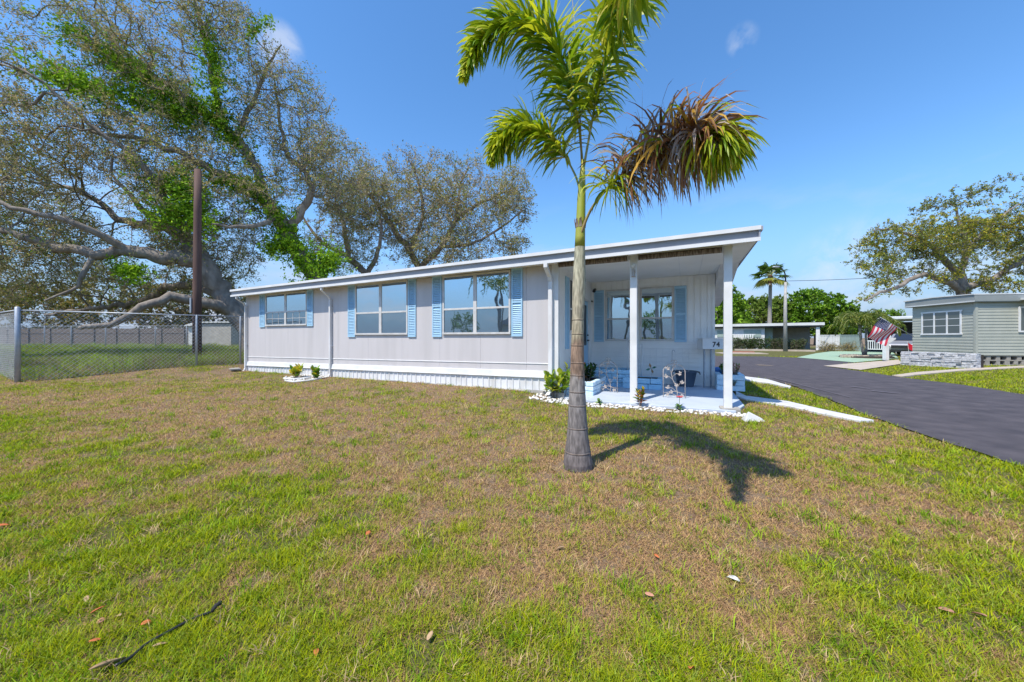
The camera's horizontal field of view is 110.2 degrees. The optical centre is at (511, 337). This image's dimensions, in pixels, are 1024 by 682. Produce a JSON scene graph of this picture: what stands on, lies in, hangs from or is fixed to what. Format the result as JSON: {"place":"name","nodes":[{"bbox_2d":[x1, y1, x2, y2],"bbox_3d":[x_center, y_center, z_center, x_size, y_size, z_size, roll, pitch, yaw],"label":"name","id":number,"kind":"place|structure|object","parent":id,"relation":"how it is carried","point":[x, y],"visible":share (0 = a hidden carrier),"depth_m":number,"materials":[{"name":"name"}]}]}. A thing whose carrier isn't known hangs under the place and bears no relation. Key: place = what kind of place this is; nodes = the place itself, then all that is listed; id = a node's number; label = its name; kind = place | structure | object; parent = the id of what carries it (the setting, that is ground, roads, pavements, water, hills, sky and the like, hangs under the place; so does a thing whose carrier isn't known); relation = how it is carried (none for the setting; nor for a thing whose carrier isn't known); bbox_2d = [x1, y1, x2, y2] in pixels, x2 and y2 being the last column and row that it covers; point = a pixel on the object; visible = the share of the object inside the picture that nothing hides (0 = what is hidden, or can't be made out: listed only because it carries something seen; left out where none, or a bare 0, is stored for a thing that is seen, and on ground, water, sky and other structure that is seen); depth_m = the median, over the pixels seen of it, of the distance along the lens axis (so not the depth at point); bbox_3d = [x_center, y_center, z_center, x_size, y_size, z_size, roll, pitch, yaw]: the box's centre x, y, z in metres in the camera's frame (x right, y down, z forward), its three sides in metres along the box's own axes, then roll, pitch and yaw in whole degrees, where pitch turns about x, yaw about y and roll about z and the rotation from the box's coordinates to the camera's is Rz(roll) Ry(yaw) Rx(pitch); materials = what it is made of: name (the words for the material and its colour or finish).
{"place":"outdoors","nodes":[
{"label":"outdoors","id":0,"kind":"place"},
{"bbox_2d":[0,338,1023,681],"bbox_3d":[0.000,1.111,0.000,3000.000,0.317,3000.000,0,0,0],"label":"ground","id":1,"kind":"structure","parent":0,"point":[392,438],"depth_m":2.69,"materials":[{"name":"green plant"}]},
{"bbox_2d":[0,310,13,380],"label":"chain link fence","id":2,"kind":"object","parent":1,"relation":"on","point":[10,340],"visible":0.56,"depth_m":10.50,"materials":[{"name":"grey metal"}]},
{"bbox_2d":[0,257,43,328],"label":"bushy tree","id":3,"kind":"object","parent":1,"relation":"on","point":[18,295],"visible":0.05,"depth_m":42.66,"materials":[{"name":"green plant"}]},
{"bbox_2d":[0,279,86,328],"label":"bushy tree","id":4,"kind":"object","parent":1,"relation":"on","point":[53,306],"visible":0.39,"depth_m":41.13,"materials":[{"name":"green plant"}]},
{"bbox_2d":[0,328,187,345],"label":"wooden fence","id":5,"kind":"object","parent":1,"relation":"on","point":[141,338],"visible":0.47,"depth_m":35.66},
{"bbox_2d":[0,326,210,346],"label":"fence","id":6,"kind":"object","parent":1,"relation":"on","point":[100,333],"visible":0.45,"depth_m":27.38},
{"bbox_2d":[55,274,157,328],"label":"bushy tree","id":7,"kind":"object","parent":1,"relation":"on","point":[80,303],"visible":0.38,"depth_m":40.78,"materials":[{"name":"green plant"}]},
{"bbox_2d":[89,656,127,669],"bbox_3d":[-1.504,1.211,1.329,0.049,0.016,0.099,-22,-22,21],"label":"fallen leaf","id":8,"kind":"object","parent":1,"relation":"on","point":[101,664],"visible":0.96,"depth_m":1.32,"materials":[{"name":"beige plant"}]},
{"bbox_2d":[0,342,243,380],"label":"field grass","id":9,"kind":"structure","parent":1,"relation":"on","point":[171,353],"depth_m":13.12,"materials":[{"name":"green plant"}]},
{"bbox_2d":[14,307,243,382],"bbox_3d":[-11.791,0.215,11.539,5.205,2.170,0.107,0,0,-38],"label":"chain link fence","id":10,"kind":"object","parent":1,"relation":"on","point":[17,342],"visible":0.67,"depth_m":11.02,"materials":[{"name":"grey metal"}]},
{"bbox_2d":[0,21,273,353],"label":"oak tree","id":11,"kind":"object","parent":1,"relation":"on","point":[171,221],"visible":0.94,"depth_m":15.50,"materials":[{"name":"green plant"}]},
{"bbox_2d":[111,278,209,328],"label":"bushy tree","id":12,"kind":"object","parent":1,"relation":"on","point":[159,309],"visible":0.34,"depth_m":40.88,"materials":[{"name":"green plant"}]},
{"bbox_2d":[115,600,221,666],"bbox_3d":[-1.410,1.217,1.484,0.039,0.028,0.346,0,0,24],"label":"fallen stick","id":13,"kind":"object","parent":1,"relation":"on","point":[216,605],"visible":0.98,"depth_m":1.48,"materials":[{"name":"wood"},{"name":"bark"}]},
{"bbox_2d":[0,0,378,282],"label":"oak tree","id":14,"kind":"object","parent":1,"relation":"on","point":[133,72],"visible":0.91,"depth_m":16.99,"materials":[{"name":"green plant"}]},
{"bbox_2d":[189,168,201,356],"bbox_3d":[-12.535,-2.830,14.194,0.330,7.701,0.308,0,0,0],"label":"utility pole","id":15,"kind":"object","parent":1,"relation":"on","point":[195,304],"visible":0.77,"depth_m":14.11,"materials":[{"name":"brown wood"}]},
{"bbox_2d":[166,272,245,327],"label":"bushy tree","id":16,"kind":"object","parent":1,"relation":"on","point":[186,306],"visible":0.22,"depth_m":40.62,"materials":[{"name":"green plant"}]},
{"bbox_2d":[184,321,238,345],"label":"shed","id":17,"kind":"structure","parent":1,"relation":"on","point":[221,332],"depth_m":29.74,"materials":[{"name":"white"}]},
{"bbox_2d":[284,378,320,382],"bbox_3d":[-5.737,1.156,9.727,0.977,0.114,0.287,0,0,-6],"label":"bed edging","id":18,"kind":"object","parent":1,"relation":"on","point":[302,380],"visible":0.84,"depth_m":9.65,"materials":[{"name":"white stone"}]},
{"bbox_2d":[283,374,327,380],"bbox_3d":[-6.033,1.150,10.245,1.506,0.112,0.936,0,0,28],"label":"pebble bed","id":19,"kind":"object","parent":1,"relation":"on","point":[321,376],"visible":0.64,"depth_m":10.25,"materials":[{"name":"white stone"}]},
{"bbox_2d":[289,363,303,377],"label":"croton plant","id":20,"kind":"object","parent":19,"relation":"on","point":[296,371],"visible":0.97,"depth_m":10.20,"materials":[{"name":"yellow plant"}]},
{"bbox_2d":[310,365,321,377],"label":"croton plant","id":21,"kind":"object","parent":19,"relation":"on","point":[315,372],"visible":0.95,"depth_m":9.85,"materials":[{"name":"green plant"}]},
{"bbox_2d":[280,131,390,276],"bbox_3d":[-11.062,-5.857,23.058,6.359,14.305,5.250,0,0,0],"label":"oak tree","id":22,"kind":"object","parent":1,"relation":"on","point":[354,262],"visible":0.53,"depth_m":22.71,"materials":[{"name":"green plant"}]},
{"bbox_2d":[427,630,432,639],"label":"fallen leaf","id":23,"kind":"object","parent":1,"relation":"on","point":[430,634],"visible":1,"depth_m":1.46,"materials":[{"name":"beige plant"}]},
{"bbox_2d":[325,140,537,268],"bbox_3d":[-5.542,-6.019,24.911,15.020,14.587,7.773,0,0,0],"label":"oak tree","id":24,"kind":"object","parent":1,"relation":"on","point":[410,245],"visible":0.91,"depth_m":23.79,"materials":[{"name":"green plant"}]},
{"bbox_2d":[230,225,762,412],"bbox_3d":[-1.211,-0.291,12.040,14.870,3.098,7.290,0,0,26],"label":"mobile home","id":25,"kind":"object","parent":1,"relation":"on","point":[504,322],"visible":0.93,"depth_m":8.91,"materials":[{"name":"paint"}]},
{"bbox_2d":[265,291,306,325],"bbox_3d":[-7.165,-0.905,11.284,2.100,1.050,0.043,0,0,26],"label":"window","id":26,"kind":"structure","parent":25,"relation":"in","point":[287,308],"depth_m":11.27,"materials":[{"name":"glass"}]},
{"bbox_2d":[355,280,407,334],"bbox_3d":[-3.508,-0.780,9.509,1.890,1.400,0.043,0,0,26],"label":"window","id":27,"kind":"structure","parent":25,"relation":"in","point":[381,308],"depth_m":9.49,"materials":[{"name":"glass"}]},
{"bbox_2d":[442,270,510,333],"bbox_3d":[-0.853,-0.785,8.219,1.830,1.410,0.043,0,0,26],"label":"window","id":28,"kind":"structure","parent":25,"relation":"in","point":[472,303],"depth_m":8.20,"materials":[{"name":"glass"}]},
{"bbox_2d":[570,278,572,331],"bbox_3d":[1.470,-0.750,8.498,0.032,1.240,0.760,0,0,26],"label":"window","id":29,"kind":"structure","parent":25,"relation":"in","point":[571,280],"depth_m":8.27,"materials":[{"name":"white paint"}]},
{"bbox_2d":[584,301,589,365],"bbox_3d":[1.903,0.100,9.355,0.085,2.140,0.800,0,0,26],"label":"door","id":30,"kind":"structure","parent":25,"relation":"in","point":[586,334],"depth_m":9.59,"materials":[{"name":"blue glass"}]},
{"bbox_2d":[557,255,628,267],"bbox_3d":[1.548,-1.482,6.940,1.370,0.125,0.093,0,0,26],"label":"roll up shade","id":31,"kind":"object","parent":25,"relation":"attached to","point":[623,258],"visible":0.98,"depth_m":6.84,"materials":[{"name":"wood"}]},
{"bbox_2d":[605,289,629,340],"bbox_3d":[2.980,-0.625,9.787,0.840,1.410,0.043,0,0,26],"label":"window","id":32,"kind":"structure","parent":25,"relation":"in","point":[617,302],"depth_m":9.83,"materials":[{"name":"glass"}]},
{"bbox_2d":[631,263,635,276],"bbox_3d":[2.258,-1.260,6.642,0.077,0.260,0.067,0,0,26],"label":"post ornament","id":33,"kind":"object","parent":25,"relation":"hanging from","point":[633,265],"visible":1,"depth_m":6.63,"materials":[{"name":"white paint"}]},
{"bbox_2d":[640,286,673,340],"bbox_3d":[3.799,-0.630,9.390,0.820,1.420,0.043,0,0,26],"label":"window","id":34,"kind":"structure","parent":25,"relation":"in","point":[656,303],"depth_m":9.39,"materials":[{"name":"glass"}]},
{"bbox_2d":[637,245,722,260],"bbox_3d":[2.920,-1.482,6.274,1.360,0.125,0.093,0,0,26],"label":"roll up shade","id":35,"kind":"object","parent":25,"relation":"attached to","point":[687,252],"visible":1,"depth_m":6.22,"materials":[{"name":"wood"}]},
{"bbox_2d":[455,0,770,472],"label":"foxtail palm","id":36,"kind":"object","parent":1,"relation":"on","point":[710,145],"visible":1,"depth_m":3.17,"materials":[{"name":"green plant"}]},
{"bbox_2d":[529,393,754,416],"bbox_3d":[2.171,1.208,6.566,3.835,0.113,0.862,0,0,23],"label":"pebble bed","id":37,"kind":"object","parent":1,"relation":"on","point":[595,404],"visible":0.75,"depth_m":6.37,"materials":[{"name":"white gravel"}]},
{"bbox_2d":[542,368,569,397],"bbox_3d":[0.922,0.924,7.296,0.614,0.641,0.411,0,0,0],"label":"shrub","id":38,"kind":"object","parent":37,"relation":"on","point":[548,377],"visible":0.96,"depth_m":7.27,"materials":[{"name":"green plant"}]},
{"bbox_2d":[562,362,569,395],"bbox_3d":[1.106,0.864,7.372,0.273,0.756,0.292,0,0,-28],"label":"shrub","id":39,"kind":"object","parent":37,"relation":"on","point":[564,375],"visible":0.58,"depth_m":7.36,"materials":[{"name":"green plant"}]},
{"bbox_2d":[633,386,647,405],"bbox_3d":[2.324,1.051,6.450,0.214,0.382,0.270,0,0,-15],"label":"croton plant","id":40,"kind":"object","parent":37,"relation":"on","point":[641,394],"visible":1,"depth_m":6.42,"materials":[{"name":"green plant"}]},
{"bbox_2d":[564,384,743,413],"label":"porch slab","id":41,"kind":"structure","parent":1,"relation":"on","point":[707,398],"depth_m":7.06,"materials":[{"name":"white concrete"}]},
{"bbox_2d":[564,375,605,395],"bbox_3d":[1.689,1.063,8.152,0.687,0.286,1.378,0,0,26],"label":"stone planter","id":42,"kind":"object","parent":41,"relation":"on","point":[593,385],"visible":0.53,"depth_m":7.64,"materials":[{"name":"stone"}]},
{"bbox_2d":[584,362,595,379],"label":"potted plant","id":43,"kind":"object","parent":42,"relation":"on","point":[590,373],"visible":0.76,"depth_m":8.11,"materials":[{"name":"green plant"}]},
{"bbox_2d":[599,358,617,392],"bbox_3d":[2.136,0.836,7.932,0.416,0.787,0.027,0,0,30],"label":"garden trellis","id":44,"kind":"object","parent":41,"relation":"on","point":[612,370],"visible":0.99,"depth_m":7.92,"materials":[{"name":"metal"}]},
{"bbox_2d":[594,367,629,386],"bbox_3d":[2.599,0.993,9.126,0.975,0.428,0.728,0,0,26],"label":"stone planter","id":45,"kind":"object","parent":41,"relation":"on","point":[623,372],"visible":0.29,"depth_m":8.80,"materials":[{"name":"stone"}]},
{"bbox_2d":[627,337,642,375],"bbox_3d":[3.110,0.590,9.047,0.372,1.220,0.032,0,0,26],"label":"hand rail","id":46,"kind":"object","parent":41,"relation":"on","point":[641,345],"visible":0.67,"depth_m":8.96,"materials":[{"name":"white metal"}]},
{"bbox_2d":[623,376,662,389],"bbox_3d":[3.151,1.078,8.610,0.872,0.256,0.579,0,0,26],"label":"stone planter","id":47,"kind":"object","parent":41,"relation":"on","point":[651,383],"visible":0.88,"depth_m":8.33,"materials":[{"name":"stone"}]},
{"bbox_2d":[638,348,688,386],"bbox_3d":[3.806,0.740,9.037,1.206,0.927,0.257,0,0,26],"label":"garden fence panel","id":48,"kind":"object","parent":41,"relation":"on","point":[663,363],"visible":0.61,"depth_m":9.04,"materials":[{"name":"white paint"}]},
{"bbox_2d":[663,360,685,397],"bbox_3d":[3.245,0.836,7.149,0.416,0.787,0.027,0,0,21],"label":"garden trellis","id":49,"kind":"object","parent":41,"relation":"on","point":[668,387],"visible":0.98,"depth_m":7.15,"materials":[{"name":"metal"}]},
{"bbox_2d":[672,370,700,386],"bbox_3d":[4.298,1.008,8.837,0.533,0.385,0.531,0,0,-19],"label":"tub","id":50,"kind":"object","parent":41,"relation":"on","point":[690,377],"visible":0.86,"depth_m":8.66,"materials":[{"name":"black plastic"}]},
{"bbox_2d":[696,338,722,387],"bbox_3d":[4.824,0.603,8.577,0.650,1.195,0.285,0,0,0],"label":"mailbox","id":51,"kind":"object","parent":41,"relation":"on","point":[709,343],"visible":0.91,"depth_m":8.45,"materials":[{"name":"white paint"}]},
{"bbox_2d":[715,371,744,391],"bbox_3d":[5.224,1.028,8.625,0.576,0.358,1.116,0,0,26],"label":"stone planter","id":52,"kind":"object","parent":41,"relation":"on","point":[740,383],"visible":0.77,"depth_m":8.12,"materials":[{"name":"stone"}]},
{"bbox_2d":[715,367,722,373],"bbox_3d":[5.274,0.980,9.108,0.420,0.440,0.420,0,0,26],"label":"flower pot","id":53,"kind":"object","parent":52,"relation":"in","point":[717,369],"visible":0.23,"depth_m":8.94,"materials":[{"name":"blue ceramic"}]},
{"bbox_2d":[732,361,739,374],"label":"potted plant","id":54,"kind":"object","parent":52,"relation":"on","point":[737,368],"visible":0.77,"depth_m":8.38,"materials":[{"name":"green plant"}]},
{"bbox_2d":[727,575,739,581],"bbox_3d":[1.145,1.249,1.853,0.027,0.024,0.066,0,0,-35],"label":"paper scrap","id":55,"kind":"object","parent":1,"relation":"on","point":[733,577],"visible":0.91,"depth_m":1.85,"materials":[{"name":"white paper"}]},
{"bbox_2d":[715,285,753,323],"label":"bushy tree","id":56,"kind":"object","parent":1,"relation":"on","point":[739,304],"visible":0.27,"depth_m":43.20,"materials":[{"name":"green plant"}]},
{"bbox_2d":[715,352,768,353],"bbox_3d":[18.110,1.220,28.241,3.200,0.060,1.500,0,0,11],"label":"paved strip","id":57,"kind":"object","parent":1,"relation":"on","point":[741,353],"visible":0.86,"depth_m":27.59,"materials":[{"name":"beige concrete"}]},
{"bbox_2d":[732,337,770,348],"bbox_3d":[24.243,0.634,36.435,3.792,1.683,1.381,0,0,25],"label":"hedge","id":58,"kind":"object","parent":1,"relation":"on","point":[737,343],"visible":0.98,"depth_m":36.25,"materials":[{"name":"green plant"}]},
{"bbox_2d":[742,412,764,421],"bbox_3d":[3.643,1.199,5.390,0.313,0.153,0.188,0,0,11],"label":"stone","id":59,"kind":"object","parent":1,"relation":"on","point":[747,416],"visible":0.56,"depth_m":5.35,"materials":[{"name":"white stone"}]},
{"bbox_2d":[745,376,790,388],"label":"kerb","id":60,"kind":"structure","parent":1,"relation":"on","point":[762,380],"depth_m":9.85,"materials":[{"name":"white concrete"}]},
{"bbox_2d":[715,322,824,349],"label":"carport house","id":61,"kind":"structure","parent":1,"relation":"on","point":[795,331],"depth_m":39.48,"materials":[{"name":"plastic"}]},
{"bbox_2d":[717,330,732,336],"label":"window","id":62,"kind":"structure","parent":61,"relation":"in","point":[719,332],"depth_m":41.36,"materials":[{"name":"glass"}]},
{"bbox_2d":[744,330,760,336],"bbox_3d":[26.629,-0.475,39.566,1.600,0.750,0.058,0,0,36],"label":"window","id":63,"kind":"structure","parent":61,"relation":"in","point":[757,333],"depth_m":39.48,"materials":[{"name":"glass"}]},
{"bbox_2d":[749,261,790,322],"bbox_3d":[28.841,-3.733,39.977,4.160,10.066,4.387,0,0,0],"label":"fan palm","id":64,"kind":"object","parent":1,"relation":"on","point":[766,269],"visible":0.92,"depth_m":39.83,"materials":[{"name":"green plant"}]},
{"bbox_2d":[742,293,798,323],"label":"bushy tree","id":65,"kind":"object","parent":1,"relation":"on","point":[758,308],"visible":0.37,"depth_m":59.33,"materials":[{"name":"green plant"}]},
{"bbox_2d":[734,349,814,351],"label":"edging wall","id":66,"kind":"structure","parent":1,"relation":"on","point":[771,350],"depth_m":33.79,"materials":[{"name":"beige concrete"}]},
{"bbox_2d":[768,336,788,348],"bbox_3d":[26.390,0.572,35.450,0.924,1.517,2.163,0,0,-24],"label":"hedge","id":67,"kind":"object","parent":1,"relation":"on","point":[774,343],"visible":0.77,"depth_m":35.41,"materials":[{"name":"green plant"}]},
{"bbox_2d":[772,266,787,350],"bbox_3d":[24.726,-2.690,33.000,1.394,7.880,0.440,0,0,0],"label":"street lamp","id":68,"kind":"object","parent":1,"relation":"on","point":[785,346],"visible":0.98,"depth_m":32.91,"materials":[{"name":"metal"}]},
{"bbox_2d":[799,267,998,280],"bbox_3d":[43.273,-7.076,34.502,36.166,3.695,0.040,0,0,-5],"label":"power line","id":69,"kind":"object","parent":68,"relation":"attached to","point":[876,277],"visible":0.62,"depth_m":33.65,"materials":[{"name":"black metal"}]},
{"bbox_2d":[788,337,808,349],"bbox_3d":[27.049,0.682,33.888,0.828,1.487,2.533,0,0,-15],"label":"hedge","id":70,"kind":"object","parent":1,"relation":"on","point":[796,344],"visible":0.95,"depth_m":33.69,"materials":[{"name":"green plant"}]},
{"bbox_2d":[736,391,872,422],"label":"footpath","id":71,"kind":"structure","parent":1,"relation":"on","point":[802,407],"depth_m":6.22,"materials":[{"name":"white concrete"}]},
{"bbox_2d":[774,287,862,344],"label":"bushy tree","id":72,"kind":"object","parent":1,"relation":"on","point":[810,299],"visible":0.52,"depth_m":57.59,"materials":[{"name":"green plant"}]},
{"bbox_2d":[818,334,839,349],"bbox_3d":[31.512,0.440,35.512,1.582,1.620,0.080,0,0,41],"label":"panel fence","id":73,"kind":"object","parent":1,"relation":"on","point":[827,338],"visible":0.66,"depth_m":35.54,"materials":[{"name":"white plastic"}]},
{"bbox_2d":[815,341,846,351],"bbox_3d":[28.900,0.783,32.580,2.045,1.381,2.062,0,0,32],"label":"dry bush","id":74,"kind":"object","parent":1,"relation":"on","point":[830,347],"visible":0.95,"depth_m":32.37,"materials":[{"name":"beige plant"}]},
{"bbox_2d":[833,341,858,350],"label":"dry bush","id":75,"kind":"object","parent":1,"relation":"on","point":[848,346],"visible":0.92,"depth_m":32.40,"materials":[{"name":"beige plant"}]},
{"bbox_2d":[839,334,860,350],"bbox_3d":[32.251,0.440,34.029,0.080,1.620,2.067,0,0,-5],"label":"panel fence","id":76,"kind":"object","parent":1,"relation":"on","point":[847,338],"visible":0.66,"depth_m":33.94,"materials":[{"name":"plastic"}]},
{"bbox_2d":[882,338,895,359],"bbox_3d":[20.569,0.610,19.500,0.580,1.220,0.200,0,0,0],"label":"post","id":77,"kind":"object","parent":1,"relation":"on","point":[885,352],"visible":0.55,"depth_m":19.41,"materials":[{"name":"white paint"}]},
{"bbox_2d":[867,316,912,351],"bbox_3d":[34.484,-0.300,29.859,7.700,3.100,7.500,0,0,-44],"label":"carport home","id":78,"kind":"object","parent":1,"relation":"on","point":[873,345],"visible":0.21,"depth_m":30.40,"materials":[{"name":"white paint"}]},
{"bbox_2d":[840,171,1023,303],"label":"oak tree","id":79,"kind":"object","parent":1,"relation":"on","point":[922,243],"visible":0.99,"depth_m":33.31,"materials":[{"name":"green plant"}]},
{"bbox_2d":[900,351,983,367],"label":"stone wall","id":80,"kind":"structure","parent":1,"relation":"on","point":[956,360],"depth_m":15.11,"materials":[{"name":"stone"}]},
{"bbox_2d":[938,607,954,612],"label":"fallen leaf","id":81,"kind":"object","parent":1,"relation":"on","point":[943,608],"visible":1,"depth_m":1.62,"materials":[{"name":"beige plant"}]},
{"bbox_2d":[892,366,1023,376],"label":"footpath","id":82,"kind":"structure","parent":1,"relation":"on","point":[942,371],"depth_m":13.16,"materials":[{"name":"beige concrete"}]},
{"bbox_2d":[903,293,1023,365],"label":"mobile home","id":83,"kind":"object","parent":1,"relation":"on","point":[989,327],"visible":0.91,"depth_m":16.27,"materials":[{"name":"grey"}]},
{"bbox_2d":[920,310,962,334],"bbox_3d":[21.204,-0.735,17.677,0.037,1.170,1.930,0,0,7],"label":"window","id":84,"kind":"structure","parent":83,"relation":"in","point":[949,322],"depth_m":17.59,"materials":[{"name":"white paint"}]},
{"bbox_2d":[1018,306,1023,331],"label":"window","id":85,"kind":"structure","parent":83,"relation":"in","point":[1021,308],"depth_m":15.95,"materials":[{"name":"white paint"}]},
{"bbox_2d":[0,0,1023,337],"label":"sky","id":86,"kind":"structure","parent":0,"point":[874,109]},
{"bbox_2d":[732,351,754,352],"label":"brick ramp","id":87,"kind":"structure","parent":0,"point":[745,351],"depth_m":29.61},
{"bbox_2d":[799,351,897,361],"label":"driveway","id":88,"kind":"structure","parent":0,"point":[832,355],"depth_m":23.15,"materials":[{"name":"concrete"}]},
{"bbox_2d":[839,354,894,358],"bbox_3d":[21.795,1.123,22.000,2.484,0.227,2.484,0,0,-39],"label":"stone ring","id":89,"kind":"object","parent":88,"relation":"on","point":[876,356],"visible":0.79,"depth_m":21.54,"materials":[{"name":"white stone"}]},
{"bbox_2d":[827,308,906,354],"bbox_3d":[21.472,-0.271,21.919,3.423,3.045,3.387,0,0,0],"label":"shaggy palm","id":90,"kind":"object","parent":89,"relation":"in","point":[860,319],"visible":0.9,"depth_m":21.73,"materials":[{"name":"green plant"}]},
{"bbox_2d":[889,333,912,354],"bbox_3d":[27.840,0.445,24.984,4.660,1.550,1.830,0,0,-32],"label":"parked car","id":91,"kind":"object","parent":88,"relation":"on","point":[898,344],"visible":0.28,"depth_m":24.23,"materials":[{"name":"silver metal"}]},
{"bbox_2d":[826,360,899,369],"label":"driveway","id":92,"kind":"structure","parent":0,"point":[865,365],"depth_m":16.21,"materials":[{"name":"beige concrete"}]},
{"bbox_2d":[715,355,1023,464],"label":"road","id":93,"kind":"structure","parent":0,"point":[986,421],"depth_m":6.99,"materials":[{"name":"grey asphalt"}]},
{"bbox_2d":[872,308,905,321],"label":"bushy tree","id":94,"kind":"object","parent":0,"point":[892,312],"visible":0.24,"depth_m":56.98,"materials":[{"name":"green plant"}]},
{"bbox_2d":[868,317,913,345],"bbox_3d":[19.204,-0.310,18.171,2.071,1.487,0.408,0,0,0],"label":"flag","id":95,"kind":"object","parent":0,"point":[883,330],"visible":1,"depth_m":18.14,"materials":[{"name":"multicoloured fabric"}]},
{"bbox_2d":[907,341,912,351],"bbox_3d":[24.579,0.720,22.002,0.450,1.002,0.045,0,0,3],"label":"flag","id":96,"kind":"object","parent":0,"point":[910,347],"visible":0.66,"depth_m":22.01,"materials":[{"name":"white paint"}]}
]}

